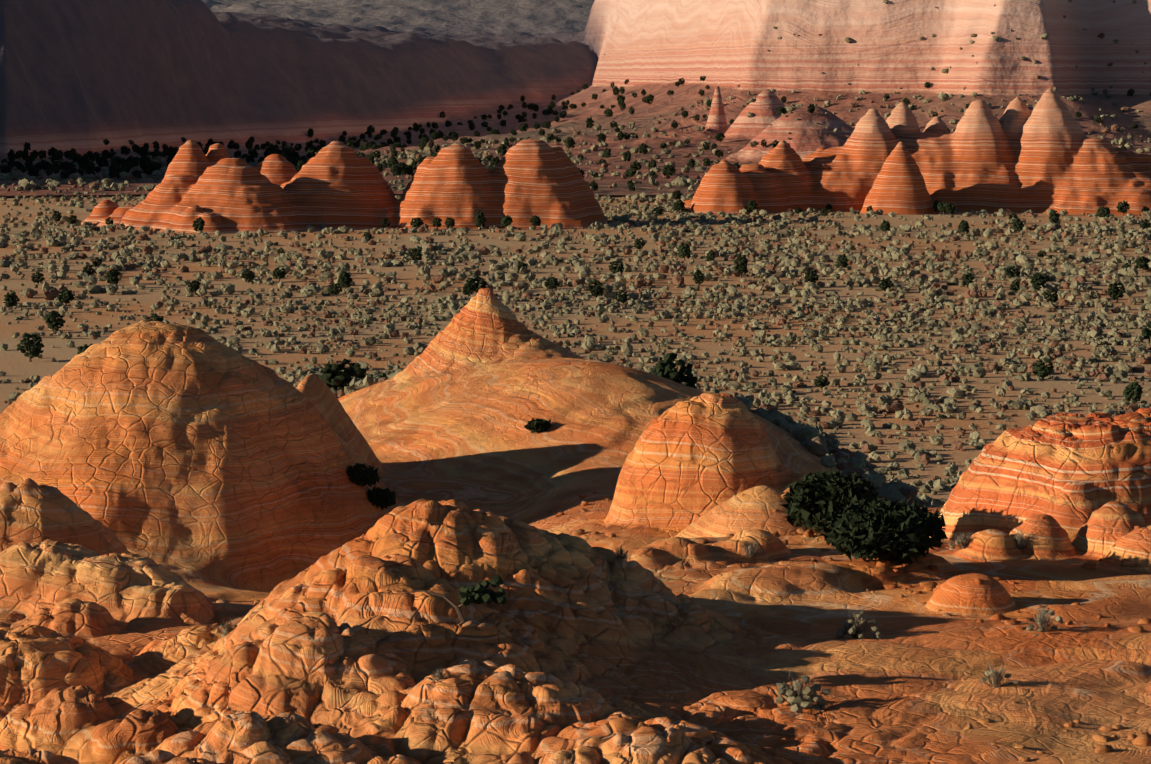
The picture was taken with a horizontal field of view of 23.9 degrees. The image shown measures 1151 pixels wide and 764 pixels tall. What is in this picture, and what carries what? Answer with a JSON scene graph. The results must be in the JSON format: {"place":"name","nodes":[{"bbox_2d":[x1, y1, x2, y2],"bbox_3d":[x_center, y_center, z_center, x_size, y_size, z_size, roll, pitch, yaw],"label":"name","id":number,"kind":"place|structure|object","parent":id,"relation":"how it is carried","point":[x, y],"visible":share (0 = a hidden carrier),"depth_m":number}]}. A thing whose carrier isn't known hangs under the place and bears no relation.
{"place":"outdoors","nodes":[
{"label":"outdoors","id":0,"kind":"place"},
{"bbox_2d":[201,0,626,122],"bbox_3d":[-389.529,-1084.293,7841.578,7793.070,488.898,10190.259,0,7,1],"label":"terrain","id":1,"kind":"structure","parent":0,"point":[459,60],"depth_m":3306.20},
{"bbox_2d":[405,575,505,621],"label":"pine on ridge","id":2,"kind":"object","parent":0,"point":[479,593],"visible":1,"depth_m":75.20},
{"bbox_2d":[0,288,1150,763],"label":"sandstone terrain","id":3,"kind":"structure","parent":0,"point":[164,488],"depth_m":91.04},
{"bbox_2d":[216,616,238,636],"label":"dry bush","id":4,"kind":"object","parent":3,"relation":"on","point":[227,627],"visible":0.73,"depth_m":79.59},
{"bbox_2d":[346,463,381,486],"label":"juniper shrub","id":5,"kind":"object","parent":3,"relation":"on","point":[360,475],"visible":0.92,"depth_m":147.19},
{"bbox_2d":[367,486,396,509],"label":"juniper shrub","id":6,"kind":"object","parent":3,"relation":"on","point":[381,498],"visible":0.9,"depth_m":147.68},
{"bbox_2d":[432,667,452,680],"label":"dry bush","id":7,"kind":"object","parent":3,"relation":"on","point":[440,675],"visible":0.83,"depth_m":69.27},
{"bbox_2d":[524,418,550,432],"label":"juniper shrub","id":8,"kind":"object","parent":3,"relation":"on","point":[537,425],"visible":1,"depth_m":170.69},
{"bbox_2d":[608,545,636,561],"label":"dry bush","id":9,"kind":"object","parent":3,"relation":"on","point":[621,555],"visible":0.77,"depth_m":86.02},
{"bbox_2d":[736,540,765,557],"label":"dry bush","id":10,"kind":"object","parent":3,"relation":"on","point":[752,552],"visible":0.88,"depth_m":99.12},
{"bbox_2d":[769,674,832,712],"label":"dry bush","id":11,"kind":"object","parent":3,"relation":"on","point":[800,698],"visible":0.96,"depth_m":74.27},
{"bbox_2d":[781,469,882,536],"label":"juniper tree","id":12,"kind":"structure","parent":3,"relation":"on","point":[812,500],"depth_m":104.47},
{"bbox_2d":[834,608,881,639],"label":"dry bush","id":13,"kind":"object","parent":3,"relation":"on","point":[853,628],"visible":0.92,"depth_m":84.43},
{"bbox_2d":[819,494,948,564],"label":"juniper tree","id":14,"kind":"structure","parent":3,"relation":"on","point":[870,528],"depth_m":95.11},
{"bbox_2d":[948,530,973,548],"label":"dry bush","id":15,"kind":"object","parent":3,"relation":"on","point":[962,541],"visible":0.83,"depth_m":100.74},
{"bbox_2d":[976,663,1019,689],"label":"dry bush","id":16,"kind":"object","parent":3,"relation":"on","point":[994,677],"visible":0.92,"depth_m":76.89},
{"bbox_2d":[1012,529,1033,549],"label":"dry bush","id":17,"kind":"object","parent":3,"relation":"on","point":[1020,543],"visible":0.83,"depth_m":100.52},
{"bbox_2d":[1026,603,1062,635],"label":"dry bush","id":18,"kind":"object","parent":3,"relation":"on","point":[1042,620],"visible":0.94,"depth_m":84.83},
{"bbox_2d":[0,0,1150,195],"bbox_3d":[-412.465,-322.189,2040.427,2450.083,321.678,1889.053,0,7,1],"label":"terrain","id":19,"kind":"structure","parent":0,"point":[81,77],"depth_m":2157.34},
{"bbox_2d":[0,194,1150,505],"bbox_3d":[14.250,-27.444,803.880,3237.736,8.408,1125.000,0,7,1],"label":"plain ground","id":20,"kind":"structure","parent":0,"point":[16,366],"depth_m":685.06},
{"bbox_2d":[81,138,607,232],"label":"rock formations","id":21,"kind":"object","parent":20,"relation":"on","point":[332,184],"visible":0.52,"depth_m":1062.89},
{"bbox_2d":[654,336,671,348],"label":"dry bush","id":22,"kind":"object","parent":20,"relation":"on","point":[663,343],"visible":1,"depth_m":599.87},
{"bbox_2d":[683,88,1150,214],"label":"rock formations","id":23,"kind":"object","parent":20,"relation":"on","point":[1043,157],"visible":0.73,"depth_m":1197.23}
]}

